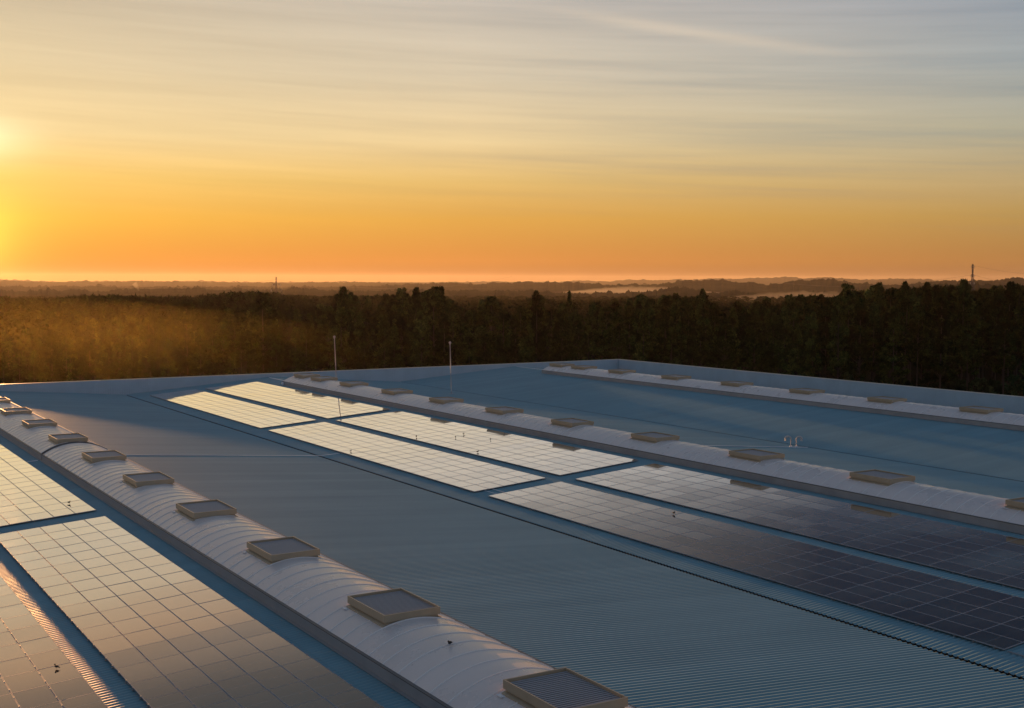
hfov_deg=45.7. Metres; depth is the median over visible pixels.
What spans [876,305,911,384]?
conifer tree
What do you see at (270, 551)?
roof vent
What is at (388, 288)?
power line
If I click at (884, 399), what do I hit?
roof vent
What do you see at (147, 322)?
eucalyptus tree
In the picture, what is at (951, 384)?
shrub
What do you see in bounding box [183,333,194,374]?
eucalyptus tree
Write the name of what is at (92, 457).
roof vent
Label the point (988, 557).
solar array
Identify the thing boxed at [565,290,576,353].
eucalyptus tree
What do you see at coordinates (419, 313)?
eucalyptus tree
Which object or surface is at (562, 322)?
eucalyptus tree
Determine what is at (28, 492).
solar array
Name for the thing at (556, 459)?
solar array
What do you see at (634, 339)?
eucalyptus tree
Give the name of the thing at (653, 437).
roof vent
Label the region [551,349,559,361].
eucalyptus tree
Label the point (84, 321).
eucalyptus tree
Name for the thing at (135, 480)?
roof vent
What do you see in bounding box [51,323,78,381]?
eucalyptus tree
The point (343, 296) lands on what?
eucalyptus tree
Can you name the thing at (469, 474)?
solar array
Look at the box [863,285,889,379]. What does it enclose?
eucalyptus tree
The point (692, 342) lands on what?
eucalyptus tree
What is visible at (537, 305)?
eucalyptus tree
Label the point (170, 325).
eucalyptus tree
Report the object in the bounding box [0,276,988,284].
hills
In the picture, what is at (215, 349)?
eucalyptus tree
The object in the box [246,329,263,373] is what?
eucalyptus tree
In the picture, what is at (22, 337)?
eucalyptus tree
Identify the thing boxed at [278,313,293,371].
tree
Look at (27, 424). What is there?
roof vent
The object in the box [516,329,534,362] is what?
eucalyptus tree
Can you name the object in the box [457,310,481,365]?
eucalyptus tree
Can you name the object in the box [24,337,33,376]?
eucalyptus tree
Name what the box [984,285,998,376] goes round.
eucalyptus tree
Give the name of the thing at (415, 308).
eucalyptus tree
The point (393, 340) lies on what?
tree
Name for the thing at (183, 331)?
eucalyptus tree
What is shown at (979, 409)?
roof vent
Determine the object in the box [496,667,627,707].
roof vent
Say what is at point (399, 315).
eucalyptus tree
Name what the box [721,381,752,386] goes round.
roof vent
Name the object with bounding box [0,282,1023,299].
hills
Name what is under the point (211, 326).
eucalyptus tree
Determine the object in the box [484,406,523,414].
roof vent
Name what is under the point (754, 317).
eucalyptus tree
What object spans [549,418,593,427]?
roof vent
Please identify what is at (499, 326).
eucalyptus tree
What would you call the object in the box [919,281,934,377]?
eucalyptus tree
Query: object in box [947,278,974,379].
conifer tree
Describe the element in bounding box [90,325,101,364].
eucalyptus tree
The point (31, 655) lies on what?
solar array
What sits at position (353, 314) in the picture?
eucalyptus tree
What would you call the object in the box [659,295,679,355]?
eucalyptus tree
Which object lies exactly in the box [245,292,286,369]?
tree
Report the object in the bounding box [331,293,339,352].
eucalyptus tree
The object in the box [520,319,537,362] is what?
eucalyptus tree
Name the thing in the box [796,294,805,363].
eucalyptus tree
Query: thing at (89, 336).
eucalyptus tree
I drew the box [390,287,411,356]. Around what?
eucalyptus tree
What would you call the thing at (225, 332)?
eucalyptus tree
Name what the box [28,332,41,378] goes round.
eucalyptus tree
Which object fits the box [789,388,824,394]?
roof vent
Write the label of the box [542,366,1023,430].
barrel skylight
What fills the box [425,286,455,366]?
eucalyptus tree
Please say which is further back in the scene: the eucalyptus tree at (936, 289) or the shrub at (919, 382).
the eucalyptus tree at (936, 289)
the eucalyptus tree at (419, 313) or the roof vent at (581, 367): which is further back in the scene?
the eucalyptus tree at (419, 313)
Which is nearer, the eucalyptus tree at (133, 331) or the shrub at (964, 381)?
the eucalyptus tree at (133, 331)
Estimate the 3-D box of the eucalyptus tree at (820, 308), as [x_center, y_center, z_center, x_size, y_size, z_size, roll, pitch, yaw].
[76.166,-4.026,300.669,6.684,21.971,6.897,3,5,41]
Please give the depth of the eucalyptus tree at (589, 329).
256.42 m
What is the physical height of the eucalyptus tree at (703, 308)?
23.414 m
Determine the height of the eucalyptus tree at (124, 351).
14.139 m
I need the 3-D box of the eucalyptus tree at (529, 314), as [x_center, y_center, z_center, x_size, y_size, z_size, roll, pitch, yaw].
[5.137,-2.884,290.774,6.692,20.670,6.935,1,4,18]
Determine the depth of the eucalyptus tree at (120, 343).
290.32 m
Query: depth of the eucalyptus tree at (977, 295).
307.78 m
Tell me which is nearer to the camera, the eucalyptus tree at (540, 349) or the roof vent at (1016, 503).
the roof vent at (1016, 503)
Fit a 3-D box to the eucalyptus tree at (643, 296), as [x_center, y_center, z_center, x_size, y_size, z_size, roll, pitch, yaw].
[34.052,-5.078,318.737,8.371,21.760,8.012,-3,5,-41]
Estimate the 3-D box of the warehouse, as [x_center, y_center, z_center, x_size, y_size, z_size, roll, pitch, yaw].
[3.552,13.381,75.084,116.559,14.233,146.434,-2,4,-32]
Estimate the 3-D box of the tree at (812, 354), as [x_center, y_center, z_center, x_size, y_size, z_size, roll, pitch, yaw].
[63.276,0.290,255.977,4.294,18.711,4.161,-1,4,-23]
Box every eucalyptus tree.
[0,330,10,383]
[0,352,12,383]
[1,333,13,381]
[3,340,14,379]
[9,336,21,382]
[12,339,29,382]
[20,328,30,372]
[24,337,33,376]
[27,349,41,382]
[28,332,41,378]
[28,340,50,381]
[36,329,68,382]
[38,348,51,381]
[50,319,67,371]
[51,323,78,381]
[54,321,76,362]
[60,330,80,380]
[72,337,87,380]
[76,317,95,357]
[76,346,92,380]
[82,323,98,375]
[84,318,101,379]
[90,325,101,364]
[93,330,115,379]
[95,344,107,379]
[99,336,117,379]
[101,338,115,379]
[105,321,118,369]
[110,317,127,369]
[114,316,126,364]
[114,323,149,378]
[116,332,143,378]
[127,324,143,370]
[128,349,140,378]
[131,324,147,359]
[139,316,155,377]
[142,324,153,362]
[147,318,176,377]
[147,339,169,377]
[156,329,170,376]
[159,339,177,376]
[166,318,177,366]
[172,300,201,373]
[172,324,185,375]
[174,311,191,376]
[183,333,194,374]
[186,330,208,375]
[189,324,212,375]
[198,316,211,373]
[203,318,221,371]
[208,322,233,374]
[211,321,236,375]
[220,340,238,374]
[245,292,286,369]
[246,312,261,368]
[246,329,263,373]
[246,349,260,373]
[250,309,264,365]
[260,330,280,372]
[268,342,283,372]
[276,328,287,372]
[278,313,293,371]
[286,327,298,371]
[292,328,305,371]
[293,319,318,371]
[299,341,312,370]
[319,307,346,370]
[323,306,354,370]
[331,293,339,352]
[336,286,356,368]
[339,294,359,362]
[353,295,369,353]
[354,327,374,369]
[374,293,388,344]
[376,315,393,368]
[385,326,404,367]
[386,294,397,334]
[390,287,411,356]
[391,309,408,367]
[403,287,424,366]
[409,311,430,367]
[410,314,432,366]
[414,297,439,366]
[420,286,452,363]
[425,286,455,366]
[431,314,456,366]
[437,298,452,325]
[442,312,461,365]
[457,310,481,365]
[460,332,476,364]
[470,309,481,364]
[472,296,509,364]
[475,300,489,333]
[478,329,489,364]
[493,308,512,363]
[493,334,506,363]
[505,328,517,362]
[507,312,521,362]
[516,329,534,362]
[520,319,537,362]
[521,300,547,359]
[525,290,547,361]
[526,294,548,336]
[533,311,548,361]
[551,317,573,361]
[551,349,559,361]
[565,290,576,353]
[566,315,590,360]
[576,324,603,360]
[579,321,598,360]
[585,302,602,359]
[590,302,602,359]
[595,307,607,359]
[598,302,628,359]
[608,298,620,327]
[608,323,628,359]
[619,304,636,360]
[629,301,646,361]
[632,294,655,315]
[633,309,654,361]
[635,299,662,362]
[655,295,670,346]
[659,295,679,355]
[660,326,681,364]
[663,322,677,363]
[671,293,684,356]
[682,328,702,365]
[688,319,711,366]
[689,294,710,347]
[694,288,708,364]
[702,302,722,367]
[708,324,725,367]
[712,324,735,368]
[736,307,770,372]
[753,299,772,360]
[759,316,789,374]
[761,296,776,336]
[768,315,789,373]
[780,294,794,350]
[785,327,806,375]
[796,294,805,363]
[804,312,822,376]
[806,296,823,337]
[810,294,830,377]
[813,297,832,377]
[826,321,849,379]
[837,283,856,323]
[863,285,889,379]
[864,286,886,377]
[868,282,888,370]
[884,287,903,377]
[891,288,900,375]
[895,281,918,377]
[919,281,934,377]
[929,311,947,368]
[933,284,940,307]
[942,285,955,363]
[955,284,973,376]
[972,288,988,377]
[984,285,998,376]
[989,285,1005,292]
[1013,283,1022,374]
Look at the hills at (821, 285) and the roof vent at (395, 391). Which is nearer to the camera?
the roof vent at (395, 391)
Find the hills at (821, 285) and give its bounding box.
[0,277,1023,291]
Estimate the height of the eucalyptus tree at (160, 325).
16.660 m
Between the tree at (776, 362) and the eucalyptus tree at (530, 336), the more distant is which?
the eucalyptus tree at (530, 336)
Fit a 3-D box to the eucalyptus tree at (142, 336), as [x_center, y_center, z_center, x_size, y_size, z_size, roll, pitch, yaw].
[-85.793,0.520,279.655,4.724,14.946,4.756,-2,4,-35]
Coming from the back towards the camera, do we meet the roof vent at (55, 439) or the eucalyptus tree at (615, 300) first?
the eucalyptus tree at (615, 300)
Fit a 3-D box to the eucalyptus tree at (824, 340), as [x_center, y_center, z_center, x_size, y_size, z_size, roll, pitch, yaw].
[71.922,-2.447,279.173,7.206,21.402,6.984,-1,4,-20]
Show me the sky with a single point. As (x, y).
(145, 140)
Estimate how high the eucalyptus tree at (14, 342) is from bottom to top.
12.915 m
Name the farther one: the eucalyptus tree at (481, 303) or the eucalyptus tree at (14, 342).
the eucalyptus tree at (481, 303)
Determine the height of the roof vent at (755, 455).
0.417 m
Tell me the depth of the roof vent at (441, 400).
104.26 m
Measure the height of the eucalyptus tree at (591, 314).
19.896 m
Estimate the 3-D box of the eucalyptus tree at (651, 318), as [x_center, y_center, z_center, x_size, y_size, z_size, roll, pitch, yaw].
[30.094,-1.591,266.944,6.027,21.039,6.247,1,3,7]
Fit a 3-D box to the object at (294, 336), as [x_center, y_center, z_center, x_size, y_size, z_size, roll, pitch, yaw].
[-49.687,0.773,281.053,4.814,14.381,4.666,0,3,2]
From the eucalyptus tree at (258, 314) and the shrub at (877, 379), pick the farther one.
the eucalyptus tree at (258, 314)
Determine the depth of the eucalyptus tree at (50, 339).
230.06 m
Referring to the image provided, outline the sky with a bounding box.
[0,0,1023,281]
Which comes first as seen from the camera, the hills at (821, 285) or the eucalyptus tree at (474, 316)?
the eucalyptus tree at (474, 316)
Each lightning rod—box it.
[333,336,336,376]
[449,341,452,393]
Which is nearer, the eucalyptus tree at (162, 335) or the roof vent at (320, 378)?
the roof vent at (320, 378)
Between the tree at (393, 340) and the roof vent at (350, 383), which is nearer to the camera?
the roof vent at (350, 383)
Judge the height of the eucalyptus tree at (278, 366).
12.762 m
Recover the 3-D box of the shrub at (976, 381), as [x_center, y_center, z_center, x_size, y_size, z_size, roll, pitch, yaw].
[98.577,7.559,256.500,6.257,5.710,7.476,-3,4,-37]
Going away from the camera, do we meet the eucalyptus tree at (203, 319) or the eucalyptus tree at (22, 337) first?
the eucalyptus tree at (203, 319)
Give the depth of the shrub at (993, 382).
255.98 m
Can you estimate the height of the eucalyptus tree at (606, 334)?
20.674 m
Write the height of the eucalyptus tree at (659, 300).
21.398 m
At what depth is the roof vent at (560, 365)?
147.94 m
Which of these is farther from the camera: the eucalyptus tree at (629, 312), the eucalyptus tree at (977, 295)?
the eucalyptus tree at (977, 295)
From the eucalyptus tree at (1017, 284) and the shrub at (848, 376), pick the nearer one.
the shrub at (848, 376)
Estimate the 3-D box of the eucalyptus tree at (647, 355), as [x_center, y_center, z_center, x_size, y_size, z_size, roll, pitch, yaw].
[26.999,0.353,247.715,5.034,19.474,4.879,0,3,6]
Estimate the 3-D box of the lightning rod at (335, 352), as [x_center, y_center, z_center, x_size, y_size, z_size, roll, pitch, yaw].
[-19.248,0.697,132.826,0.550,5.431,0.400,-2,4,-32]
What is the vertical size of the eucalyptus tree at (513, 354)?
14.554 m
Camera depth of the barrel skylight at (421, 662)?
41.50 m
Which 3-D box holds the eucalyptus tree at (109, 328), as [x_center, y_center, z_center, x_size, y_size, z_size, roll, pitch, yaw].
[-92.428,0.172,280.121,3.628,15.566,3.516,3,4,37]
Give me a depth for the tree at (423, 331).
245.71 m
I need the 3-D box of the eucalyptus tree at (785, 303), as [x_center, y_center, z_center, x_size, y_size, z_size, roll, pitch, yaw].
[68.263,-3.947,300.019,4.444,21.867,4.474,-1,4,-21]
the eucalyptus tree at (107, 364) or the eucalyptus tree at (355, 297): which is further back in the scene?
the eucalyptus tree at (355, 297)
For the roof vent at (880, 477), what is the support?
on the barrel skylight at (988, 511)
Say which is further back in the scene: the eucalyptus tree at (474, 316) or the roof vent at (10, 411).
the eucalyptus tree at (474, 316)
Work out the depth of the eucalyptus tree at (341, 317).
250.95 m
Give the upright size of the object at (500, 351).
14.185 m
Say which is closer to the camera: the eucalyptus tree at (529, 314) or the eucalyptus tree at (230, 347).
the eucalyptus tree at (230, 347)
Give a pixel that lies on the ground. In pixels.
(987, 372)
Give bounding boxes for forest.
[0,284,1023,362]
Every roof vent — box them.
[0,397,10,403]
[0,407,32,415]
[19,419,56,428]
[45,433,87,444]
[78,450,126,463]
[119,471,173,488]
[172,499,237,520]
[242,536,320,564]
[293,373,319,378]
[309,376,337,381]
[338,381,368,386]
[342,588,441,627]
[380,388,412,395]
[428,397,463,403]
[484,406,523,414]
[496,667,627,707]
[549,363,574,367]
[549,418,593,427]
[571,365,596,369]
[608,369,635,373]
[630,431,679,442]
[661,374,690,379]
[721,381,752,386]
[728,448,784,462]
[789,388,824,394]
[847,469,915,485]
[866,396,906,403]
[957,406,1003,414]
[1003,497,1023,510]
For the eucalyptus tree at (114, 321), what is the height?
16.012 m
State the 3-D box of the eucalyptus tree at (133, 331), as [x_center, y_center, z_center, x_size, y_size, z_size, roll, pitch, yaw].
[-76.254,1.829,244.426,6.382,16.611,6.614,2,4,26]
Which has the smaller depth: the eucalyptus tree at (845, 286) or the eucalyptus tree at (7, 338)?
the eucalyptus tree at (7, 338)
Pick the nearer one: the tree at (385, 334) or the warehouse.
the warehouse
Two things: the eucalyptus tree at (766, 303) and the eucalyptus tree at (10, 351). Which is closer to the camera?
the eucalyptus tree at (10, 351)
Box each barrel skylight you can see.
[0,402,636,707]
[282,376,1023,534]
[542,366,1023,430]
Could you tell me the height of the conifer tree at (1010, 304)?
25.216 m
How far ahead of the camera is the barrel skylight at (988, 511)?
71.56 m
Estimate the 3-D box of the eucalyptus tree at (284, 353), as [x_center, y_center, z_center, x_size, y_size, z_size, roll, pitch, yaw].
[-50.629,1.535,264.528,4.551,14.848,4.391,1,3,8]
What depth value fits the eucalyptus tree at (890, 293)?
295.72 m
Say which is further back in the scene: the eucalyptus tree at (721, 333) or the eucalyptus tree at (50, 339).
the eucalyptus tree at (721, 333)
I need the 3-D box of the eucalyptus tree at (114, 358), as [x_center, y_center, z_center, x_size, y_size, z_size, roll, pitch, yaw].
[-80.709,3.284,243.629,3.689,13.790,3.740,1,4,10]
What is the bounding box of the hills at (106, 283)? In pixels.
[0,280,647,285]
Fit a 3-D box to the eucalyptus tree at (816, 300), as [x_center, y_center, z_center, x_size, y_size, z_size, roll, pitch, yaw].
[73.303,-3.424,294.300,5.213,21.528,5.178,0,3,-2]
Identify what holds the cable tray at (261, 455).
on the warehouse
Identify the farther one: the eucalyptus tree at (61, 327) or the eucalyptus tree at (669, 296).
the eucalyptus tree at (669, 296)
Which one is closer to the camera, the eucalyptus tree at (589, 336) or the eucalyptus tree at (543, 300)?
the eucalyptus tree at (589, 336)
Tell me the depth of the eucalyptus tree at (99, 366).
254.37 m
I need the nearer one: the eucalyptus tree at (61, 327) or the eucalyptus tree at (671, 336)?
the eucalyptus tree at (671, 336)
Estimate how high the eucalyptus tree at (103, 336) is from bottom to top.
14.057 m
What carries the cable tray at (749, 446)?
on the warehouse
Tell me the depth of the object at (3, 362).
224.23 m
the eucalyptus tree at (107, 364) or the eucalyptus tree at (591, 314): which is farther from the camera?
the eucalyptus tree at (591, 314)
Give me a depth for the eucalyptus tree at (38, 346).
252.31 m
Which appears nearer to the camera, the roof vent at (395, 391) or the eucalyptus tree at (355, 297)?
the roof vent at (395, 391)
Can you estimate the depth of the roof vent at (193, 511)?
54.42 m
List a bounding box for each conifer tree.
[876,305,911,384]
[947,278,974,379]
[990,281,1023,392]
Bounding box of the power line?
[283,276,511,288]
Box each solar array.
[0,444,95,526]
[0,516,384,707]
[0,574,107,707]
[150,389,315,428]
[205,382,390,418]
[268,422,544,491]
[336,411,638,475]
[489,482,1023,649]
[576,463,1023,590]
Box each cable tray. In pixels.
[189,453,338,455]
[706,445,807,447]
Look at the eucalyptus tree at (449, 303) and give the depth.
289.71 m
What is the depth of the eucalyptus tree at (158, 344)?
247.72 m
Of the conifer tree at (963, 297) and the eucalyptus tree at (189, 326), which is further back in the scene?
the eucalyptus tree at (189, 326)
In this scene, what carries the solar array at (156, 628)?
on the warehouse
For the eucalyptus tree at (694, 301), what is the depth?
303.51 m
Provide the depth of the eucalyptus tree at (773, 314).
323.01 m
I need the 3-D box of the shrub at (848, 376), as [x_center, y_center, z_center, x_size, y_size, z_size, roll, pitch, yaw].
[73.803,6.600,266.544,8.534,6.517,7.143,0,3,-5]
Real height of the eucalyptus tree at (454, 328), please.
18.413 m
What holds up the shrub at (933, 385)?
on the ground
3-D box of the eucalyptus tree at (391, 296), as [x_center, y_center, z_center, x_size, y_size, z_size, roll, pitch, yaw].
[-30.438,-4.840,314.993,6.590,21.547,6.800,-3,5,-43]
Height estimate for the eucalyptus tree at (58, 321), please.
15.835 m
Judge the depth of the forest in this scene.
382.84 m
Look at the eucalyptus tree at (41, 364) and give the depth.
244.37 m
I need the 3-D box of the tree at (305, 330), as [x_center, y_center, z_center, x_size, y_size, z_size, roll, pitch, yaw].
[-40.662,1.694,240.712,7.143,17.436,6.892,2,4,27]
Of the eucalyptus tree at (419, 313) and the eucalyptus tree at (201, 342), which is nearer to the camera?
the eucalyptus tree at (201, 342)
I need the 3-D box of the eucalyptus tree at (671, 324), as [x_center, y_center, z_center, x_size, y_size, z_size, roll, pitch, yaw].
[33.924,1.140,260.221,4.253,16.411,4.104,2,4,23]
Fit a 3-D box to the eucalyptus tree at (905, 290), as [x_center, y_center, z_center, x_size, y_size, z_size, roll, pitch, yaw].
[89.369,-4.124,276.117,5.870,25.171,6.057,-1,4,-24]
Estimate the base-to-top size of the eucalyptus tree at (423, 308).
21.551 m
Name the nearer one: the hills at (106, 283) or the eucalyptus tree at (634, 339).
the eucalyptus tree at (634, 339)
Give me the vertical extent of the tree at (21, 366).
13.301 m
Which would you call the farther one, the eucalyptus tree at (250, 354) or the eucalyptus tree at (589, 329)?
the eucalyptus tree at (589, 329)
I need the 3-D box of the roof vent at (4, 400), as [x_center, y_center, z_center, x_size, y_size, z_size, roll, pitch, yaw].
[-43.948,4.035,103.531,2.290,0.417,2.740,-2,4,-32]
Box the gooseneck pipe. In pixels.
[784,435,791,446]
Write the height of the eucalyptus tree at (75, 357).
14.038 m
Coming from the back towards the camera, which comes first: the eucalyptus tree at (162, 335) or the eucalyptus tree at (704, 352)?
the eucalyptus tree at (162, 335)
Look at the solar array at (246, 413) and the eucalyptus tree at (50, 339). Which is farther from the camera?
the eucalyptus tree at (50, 339)
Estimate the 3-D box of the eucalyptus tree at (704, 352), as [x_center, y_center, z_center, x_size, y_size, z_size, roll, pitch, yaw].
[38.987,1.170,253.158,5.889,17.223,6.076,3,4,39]
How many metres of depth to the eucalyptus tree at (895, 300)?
314.49 m
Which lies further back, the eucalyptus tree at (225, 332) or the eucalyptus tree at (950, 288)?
the eucalyptus tree at (950, 288)
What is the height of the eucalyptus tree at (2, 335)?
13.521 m
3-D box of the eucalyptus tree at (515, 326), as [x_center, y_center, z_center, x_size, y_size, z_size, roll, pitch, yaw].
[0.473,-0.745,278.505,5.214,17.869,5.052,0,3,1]
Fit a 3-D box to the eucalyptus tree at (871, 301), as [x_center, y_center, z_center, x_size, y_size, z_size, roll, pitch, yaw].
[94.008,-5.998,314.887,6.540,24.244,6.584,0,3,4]
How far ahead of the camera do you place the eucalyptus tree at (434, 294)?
263.79 m
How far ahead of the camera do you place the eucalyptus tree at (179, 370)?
272.45 m
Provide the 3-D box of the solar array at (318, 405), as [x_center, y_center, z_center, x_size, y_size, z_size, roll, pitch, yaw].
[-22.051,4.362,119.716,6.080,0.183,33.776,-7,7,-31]
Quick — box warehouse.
[0,359,1023,707]
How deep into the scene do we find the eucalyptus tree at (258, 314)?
303.16 m
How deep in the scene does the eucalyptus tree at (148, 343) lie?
319.34 m
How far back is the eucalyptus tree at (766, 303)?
308.50 m
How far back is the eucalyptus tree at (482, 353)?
268.04 m
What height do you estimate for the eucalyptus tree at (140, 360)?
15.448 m
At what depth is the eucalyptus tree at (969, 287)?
315.82 m
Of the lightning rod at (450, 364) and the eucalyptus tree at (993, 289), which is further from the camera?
the eucalyptus tree at (993, 289)
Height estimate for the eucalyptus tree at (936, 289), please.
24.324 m
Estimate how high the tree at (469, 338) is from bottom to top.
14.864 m
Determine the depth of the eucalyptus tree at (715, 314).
274.91 m
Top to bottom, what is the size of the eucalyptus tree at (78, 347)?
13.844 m
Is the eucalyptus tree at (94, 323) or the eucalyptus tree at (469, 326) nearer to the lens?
the eucalyptus tree at (469, 326)
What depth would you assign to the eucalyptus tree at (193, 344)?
251.01 m
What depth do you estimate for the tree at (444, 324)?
247.28 m
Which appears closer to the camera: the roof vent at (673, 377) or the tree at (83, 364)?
the roof vent at (673, 377)
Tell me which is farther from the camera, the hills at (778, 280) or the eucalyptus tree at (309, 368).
the hills at (778, 280)
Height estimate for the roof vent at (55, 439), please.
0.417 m
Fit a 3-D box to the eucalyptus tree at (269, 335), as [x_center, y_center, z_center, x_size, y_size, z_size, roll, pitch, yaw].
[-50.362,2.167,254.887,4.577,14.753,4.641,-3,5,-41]
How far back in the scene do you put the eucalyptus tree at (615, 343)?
241.35 m
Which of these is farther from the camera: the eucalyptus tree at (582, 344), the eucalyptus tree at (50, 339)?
the eucalyptus tree at (582, 344)
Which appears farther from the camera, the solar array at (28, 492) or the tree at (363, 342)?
the tree at (363, 342)
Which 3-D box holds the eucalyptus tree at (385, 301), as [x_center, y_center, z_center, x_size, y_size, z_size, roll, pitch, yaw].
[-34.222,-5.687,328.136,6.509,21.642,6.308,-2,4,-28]
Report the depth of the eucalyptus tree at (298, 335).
268.93 m
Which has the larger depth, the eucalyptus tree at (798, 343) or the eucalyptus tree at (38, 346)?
the eucalyptus tree at (38, 346)
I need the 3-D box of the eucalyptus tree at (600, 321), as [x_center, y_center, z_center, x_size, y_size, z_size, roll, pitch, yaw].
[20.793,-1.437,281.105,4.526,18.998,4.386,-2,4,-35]
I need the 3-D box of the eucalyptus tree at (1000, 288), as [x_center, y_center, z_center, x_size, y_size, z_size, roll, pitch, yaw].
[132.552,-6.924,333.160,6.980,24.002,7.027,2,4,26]
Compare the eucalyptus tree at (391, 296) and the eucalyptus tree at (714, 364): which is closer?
the eucalyptus tree at (714, 364)
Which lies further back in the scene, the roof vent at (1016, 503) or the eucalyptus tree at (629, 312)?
the eucalyptus tree at (629, 312)
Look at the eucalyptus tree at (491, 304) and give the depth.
260.22 m
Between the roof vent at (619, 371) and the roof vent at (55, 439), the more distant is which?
the roof vent at (619, 371)
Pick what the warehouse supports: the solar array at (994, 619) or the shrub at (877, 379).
the solar array at (994, 619)
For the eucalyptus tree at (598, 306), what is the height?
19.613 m
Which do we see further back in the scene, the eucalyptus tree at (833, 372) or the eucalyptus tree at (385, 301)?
the eucalyptus tree at (385, 301)
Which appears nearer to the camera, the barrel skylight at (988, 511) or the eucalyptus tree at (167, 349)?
the barrel skylight at (988, 511)
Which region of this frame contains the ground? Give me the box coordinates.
[0,282,1023,396]
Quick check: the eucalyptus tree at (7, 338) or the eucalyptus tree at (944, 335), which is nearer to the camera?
the eucalyptus tree at (7, 338)
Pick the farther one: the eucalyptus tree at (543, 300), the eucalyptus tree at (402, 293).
the eucalyptus tree at (543, 300)
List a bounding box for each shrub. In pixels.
[840,371,863,380]
[869,375,899,383]
[904,378,924,386]
[922,376,949,389]
[943,381,963,390]
[957,379,976,391]
[961,377,996,393]
[975,378,1008,394]
[1008,379,1023,395]
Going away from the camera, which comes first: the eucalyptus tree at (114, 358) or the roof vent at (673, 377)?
the roof vent at (673, 377)
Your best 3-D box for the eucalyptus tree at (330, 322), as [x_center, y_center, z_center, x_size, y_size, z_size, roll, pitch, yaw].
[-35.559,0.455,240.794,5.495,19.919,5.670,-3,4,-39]
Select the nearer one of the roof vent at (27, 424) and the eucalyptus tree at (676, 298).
the roof vent at (27, 424)
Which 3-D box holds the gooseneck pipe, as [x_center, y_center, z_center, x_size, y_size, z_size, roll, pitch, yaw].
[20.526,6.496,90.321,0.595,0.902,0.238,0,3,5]
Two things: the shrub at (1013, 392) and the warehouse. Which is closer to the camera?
the warehouse
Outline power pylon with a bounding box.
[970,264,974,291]
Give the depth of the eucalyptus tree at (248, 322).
283.44 m
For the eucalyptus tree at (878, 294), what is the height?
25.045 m

